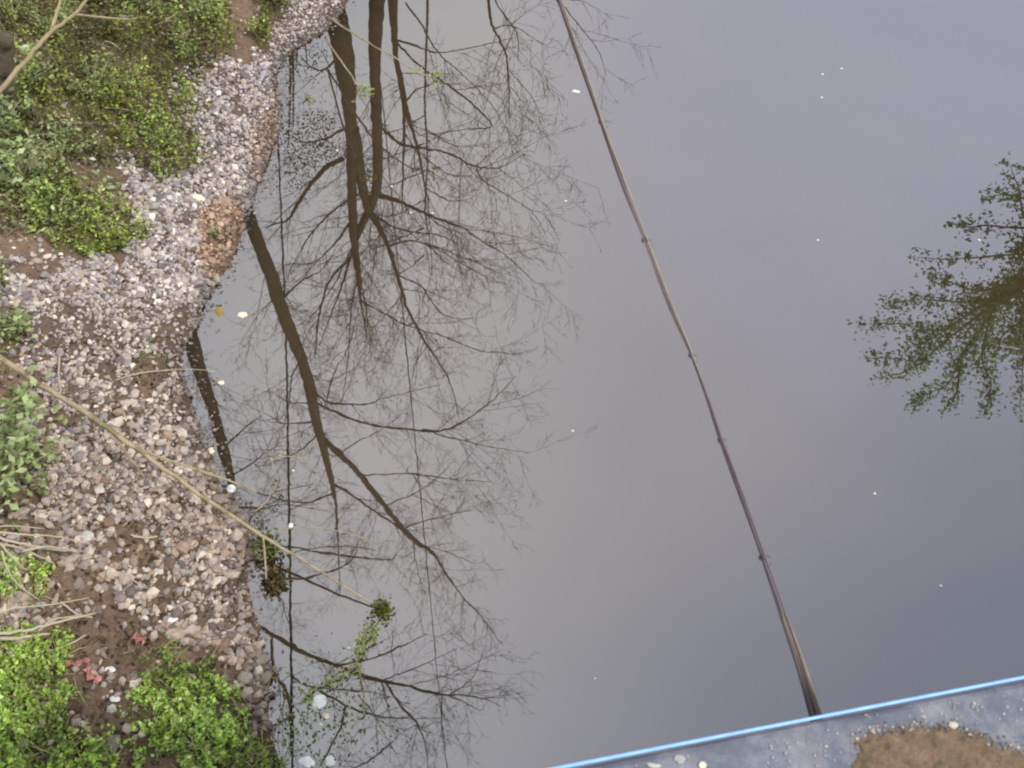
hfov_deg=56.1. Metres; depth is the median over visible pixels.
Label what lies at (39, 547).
dry stalk
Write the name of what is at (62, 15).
shrub
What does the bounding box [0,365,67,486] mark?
leafy plant
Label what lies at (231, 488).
white ball
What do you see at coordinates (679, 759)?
stone chip
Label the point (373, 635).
trailing shoot
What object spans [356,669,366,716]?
trailing shoot
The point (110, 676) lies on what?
stone
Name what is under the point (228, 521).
stone
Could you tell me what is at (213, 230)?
leafy plant
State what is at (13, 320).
leafy plant
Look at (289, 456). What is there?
trailing shoot
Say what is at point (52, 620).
dry stalk
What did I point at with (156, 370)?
dry stalk
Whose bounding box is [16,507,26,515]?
stone
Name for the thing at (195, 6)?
shrub
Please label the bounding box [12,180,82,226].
shrub
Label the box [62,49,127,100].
shrub
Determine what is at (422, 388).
water
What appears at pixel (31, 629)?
dry stalk
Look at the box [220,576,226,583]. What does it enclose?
stone
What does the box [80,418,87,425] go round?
stone
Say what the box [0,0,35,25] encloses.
shrub
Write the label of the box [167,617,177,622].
paper scrap
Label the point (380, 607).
weed clump
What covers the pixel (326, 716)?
foam lump
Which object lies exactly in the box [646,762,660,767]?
stone chip
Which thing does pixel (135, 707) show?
stone
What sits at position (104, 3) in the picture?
shrub
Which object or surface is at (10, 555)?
dry stalk
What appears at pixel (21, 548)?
dry stalk
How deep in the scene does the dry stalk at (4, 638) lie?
5.58 m
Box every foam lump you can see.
[238,312,246,317]
[299,756,314,767]
[312,694,326,708]
[323,713,329,718]
[325,755,335,765]
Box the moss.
[0,0,293,292]
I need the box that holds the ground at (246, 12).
[0,0,356,767]
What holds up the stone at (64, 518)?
on the ground at (246, 12)
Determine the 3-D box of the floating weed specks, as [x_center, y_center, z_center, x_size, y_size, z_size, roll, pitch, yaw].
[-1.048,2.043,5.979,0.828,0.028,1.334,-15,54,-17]
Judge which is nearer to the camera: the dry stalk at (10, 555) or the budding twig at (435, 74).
the dry stalk at (10, 555)
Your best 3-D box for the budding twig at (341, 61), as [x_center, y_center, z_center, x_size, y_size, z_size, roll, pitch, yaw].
[-1.730,-3.224,9.664,0.226,0.433,1.682,-18,55,-19]
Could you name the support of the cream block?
on the ground at (246, 12)
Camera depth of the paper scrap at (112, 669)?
5.69 m
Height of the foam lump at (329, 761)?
0.032 m
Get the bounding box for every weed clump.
[241,523,285,561]
[365,593,395,624]
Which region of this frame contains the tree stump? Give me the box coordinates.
[0,31,17,120]
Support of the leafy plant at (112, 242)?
on the ground at (246, 12)
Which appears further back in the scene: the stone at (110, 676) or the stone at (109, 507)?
the stone at (109, 507)
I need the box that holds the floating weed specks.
[277,630,416,767]
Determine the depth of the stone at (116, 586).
6.07 m
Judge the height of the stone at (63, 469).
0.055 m
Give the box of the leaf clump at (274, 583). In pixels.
[250,563,291,600]
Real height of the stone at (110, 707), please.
0.035 m
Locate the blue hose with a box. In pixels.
[550,676,1023,767]
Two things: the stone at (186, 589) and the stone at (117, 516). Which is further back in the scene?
the stone at (117, 516)
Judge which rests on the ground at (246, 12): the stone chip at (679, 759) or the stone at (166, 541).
the stone at (166, 541)
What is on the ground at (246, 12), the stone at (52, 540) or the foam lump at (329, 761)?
the stone at (52, 540)
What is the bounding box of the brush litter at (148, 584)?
[0,0,261,685]
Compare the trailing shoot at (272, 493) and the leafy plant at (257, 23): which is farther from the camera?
the leafy plant at (257, 23)
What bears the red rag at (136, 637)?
on the ground at (246, 12)
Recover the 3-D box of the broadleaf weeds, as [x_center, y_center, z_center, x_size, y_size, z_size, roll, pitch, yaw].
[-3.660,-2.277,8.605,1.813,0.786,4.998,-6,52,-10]
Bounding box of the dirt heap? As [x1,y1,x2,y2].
[851,724,1023,767]
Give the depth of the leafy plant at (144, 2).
9.84 m
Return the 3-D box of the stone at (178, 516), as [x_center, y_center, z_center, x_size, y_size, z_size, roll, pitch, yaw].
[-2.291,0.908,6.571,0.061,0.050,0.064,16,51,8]
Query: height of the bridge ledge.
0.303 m
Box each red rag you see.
[66,658,89,666]
[82,666,101,683]
[131,632,145,645]
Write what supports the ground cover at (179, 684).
on the ground at (246, 12)
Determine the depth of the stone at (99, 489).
6.46 m
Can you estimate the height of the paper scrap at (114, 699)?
0.008 m
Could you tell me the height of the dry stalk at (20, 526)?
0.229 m
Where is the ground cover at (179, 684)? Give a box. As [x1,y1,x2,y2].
[0,211,287,767]
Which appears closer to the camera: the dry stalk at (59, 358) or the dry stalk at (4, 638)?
the dry stalk at (4, 638)
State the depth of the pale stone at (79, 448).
6.62 m
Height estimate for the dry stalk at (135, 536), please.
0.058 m
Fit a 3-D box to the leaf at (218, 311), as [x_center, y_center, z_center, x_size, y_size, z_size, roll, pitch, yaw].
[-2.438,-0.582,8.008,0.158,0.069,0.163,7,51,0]
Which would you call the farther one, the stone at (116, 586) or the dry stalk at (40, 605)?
the stone at (116, 586)
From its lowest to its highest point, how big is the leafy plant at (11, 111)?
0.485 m
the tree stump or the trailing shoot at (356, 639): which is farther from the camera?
the tree stump
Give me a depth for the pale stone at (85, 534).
6.17 m
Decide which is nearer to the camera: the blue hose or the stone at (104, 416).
the blue hose
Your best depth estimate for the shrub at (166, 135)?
8.74 m
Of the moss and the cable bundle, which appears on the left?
the moss
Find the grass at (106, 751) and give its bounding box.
[0,0,293,767]
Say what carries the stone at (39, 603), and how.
on the ground at (246, 12)
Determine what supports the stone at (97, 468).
on the ground at (246, 12)
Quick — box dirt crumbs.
[850,718,1022,756]
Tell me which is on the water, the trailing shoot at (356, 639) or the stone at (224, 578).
the trailing shoot at (356, 639)
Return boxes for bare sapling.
[0,0,136,93]
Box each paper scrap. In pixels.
[104,666,115,672]
[110,696,119,701]
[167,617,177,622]
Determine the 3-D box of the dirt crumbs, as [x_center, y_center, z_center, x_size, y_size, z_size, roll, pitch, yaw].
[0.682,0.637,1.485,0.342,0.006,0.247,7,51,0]
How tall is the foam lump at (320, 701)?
0.043 m
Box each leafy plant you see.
[0,86,35,142]
[0,119,70,190]
[0,301,37,347]
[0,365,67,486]
[0,428,82,509]
[88,217,138,251]
[134,0,157,9]
[203,225,220,237]
[241,5,270,39]
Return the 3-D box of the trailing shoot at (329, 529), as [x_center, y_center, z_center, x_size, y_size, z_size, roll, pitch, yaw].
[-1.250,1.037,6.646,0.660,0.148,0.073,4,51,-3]
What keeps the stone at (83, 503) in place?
on the ground at (246, 12)
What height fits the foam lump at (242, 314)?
0.029 m
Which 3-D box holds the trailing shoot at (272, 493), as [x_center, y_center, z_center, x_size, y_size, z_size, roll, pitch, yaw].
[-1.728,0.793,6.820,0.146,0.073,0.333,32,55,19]
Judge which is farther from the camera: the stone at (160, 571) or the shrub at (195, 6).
the shrub at (195, 6)
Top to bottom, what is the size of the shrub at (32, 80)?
0.367 m
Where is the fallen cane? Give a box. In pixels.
[0,354,376,604]
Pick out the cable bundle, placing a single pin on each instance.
(812, 704)
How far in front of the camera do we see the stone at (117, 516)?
6.36 m
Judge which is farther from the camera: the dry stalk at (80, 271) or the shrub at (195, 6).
the shrub at (195, 6)
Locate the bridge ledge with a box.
[578,681,1023,767]
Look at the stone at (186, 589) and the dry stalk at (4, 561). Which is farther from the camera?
the stone at (186, 589)
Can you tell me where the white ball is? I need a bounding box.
[227,485,235,492]
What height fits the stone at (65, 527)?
0.036 m
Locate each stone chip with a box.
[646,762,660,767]
[674,755,685,763]
[699,761,706,767]
[949,722,957,728]
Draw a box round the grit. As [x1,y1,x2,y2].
[636,695,1023,766]
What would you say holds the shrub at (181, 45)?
on the ground at (246, 12)
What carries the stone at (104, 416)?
on the ground at (246, 12)
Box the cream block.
[189,193,204,202]
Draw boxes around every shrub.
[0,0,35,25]
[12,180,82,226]
[13,47,57,95]
[14,0,79,37]
[31,110,97,155]
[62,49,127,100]
[99,0,117,6]
[134,110,196,154]
[164,17,199,64]
[186,0,238,25]
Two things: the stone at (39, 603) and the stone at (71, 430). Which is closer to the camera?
the stone at (39, 603)
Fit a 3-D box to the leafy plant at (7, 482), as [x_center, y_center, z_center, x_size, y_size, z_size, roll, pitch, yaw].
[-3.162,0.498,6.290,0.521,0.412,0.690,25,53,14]
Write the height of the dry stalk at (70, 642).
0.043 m
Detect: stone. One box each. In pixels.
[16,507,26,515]
[35,601,45,607]
[48,538,57,544]
[57,467,65,472]
[60,514,67,521]
[60,523,68,531]
[67,427,74,433]
[70,445,85,455]
[79,531,93,541]
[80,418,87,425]
[81,500,86,506]
[93,465,100,471]
[94,485,104,494]
[99,412,107,420]
[106,505,113,511]
[106,672,115,680]
[106,704,116,713]
[113,584,121,591]
[114,513,120,521]
[126,568,131,575]
[129,681,138,687]
[132,705,137,712]
[154,568,163,574]
[163,538,170,545]
[175,512,180,519]
[183,587,190,595]
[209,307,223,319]
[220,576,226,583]
[224,518,231,524]
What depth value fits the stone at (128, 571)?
6.13 m
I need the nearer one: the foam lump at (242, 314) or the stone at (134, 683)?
the stone at (134, 683)
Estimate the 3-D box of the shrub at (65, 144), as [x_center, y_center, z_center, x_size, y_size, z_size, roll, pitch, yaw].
[-3.829,-2.080,8.197,0.594,0.304,0.468,7,51,0]
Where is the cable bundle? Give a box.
[557,0,823,721]
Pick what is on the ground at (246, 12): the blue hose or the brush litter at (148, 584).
the brush litter at (148, 584)
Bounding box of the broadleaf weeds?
[0,0,214,346]
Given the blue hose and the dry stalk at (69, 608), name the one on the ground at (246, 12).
the dry stalk at (69, 608)
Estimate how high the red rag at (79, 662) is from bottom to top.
0.035 m
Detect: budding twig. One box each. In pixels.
[322,12,447,95]
[324,36,374,107]
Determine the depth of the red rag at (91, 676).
5.62 m
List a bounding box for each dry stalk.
[0,525,44,528]
[0,531,88,544]
[0,537,82,551]
[0,542,33,569]
[0,550,39,599]
[0,597,89,613]
[0,612,95,634]
[0,633,49,640]
[3,544,54,563]
[22,545,80,554]
[38,615,76,631]
[50,268,99,282]
[54,634,85,649]
[58,355,60,393]
[61,601,92,617]
[115,369,208,380]
[130,534,157,538]
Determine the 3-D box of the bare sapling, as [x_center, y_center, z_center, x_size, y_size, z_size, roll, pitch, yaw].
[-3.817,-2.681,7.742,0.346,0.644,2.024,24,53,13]
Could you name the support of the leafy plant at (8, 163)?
on the ground at (246, 12)
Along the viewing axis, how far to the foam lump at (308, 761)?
5.77 m
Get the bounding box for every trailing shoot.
[246,477,280,513]
[268,451,309,462]
[282,523,378,544]
[299,612,389,704]
[353,619,371,656]
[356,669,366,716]
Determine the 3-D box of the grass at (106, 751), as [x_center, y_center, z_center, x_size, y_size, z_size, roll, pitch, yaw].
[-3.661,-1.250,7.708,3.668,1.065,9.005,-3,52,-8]
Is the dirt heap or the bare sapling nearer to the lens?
the dirt heap
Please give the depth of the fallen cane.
6.45 m
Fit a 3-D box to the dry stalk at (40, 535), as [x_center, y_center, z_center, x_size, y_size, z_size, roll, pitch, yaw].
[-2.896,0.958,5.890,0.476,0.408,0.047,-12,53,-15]
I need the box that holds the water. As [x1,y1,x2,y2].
[196,0,1023,767]
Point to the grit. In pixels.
(945, 716)

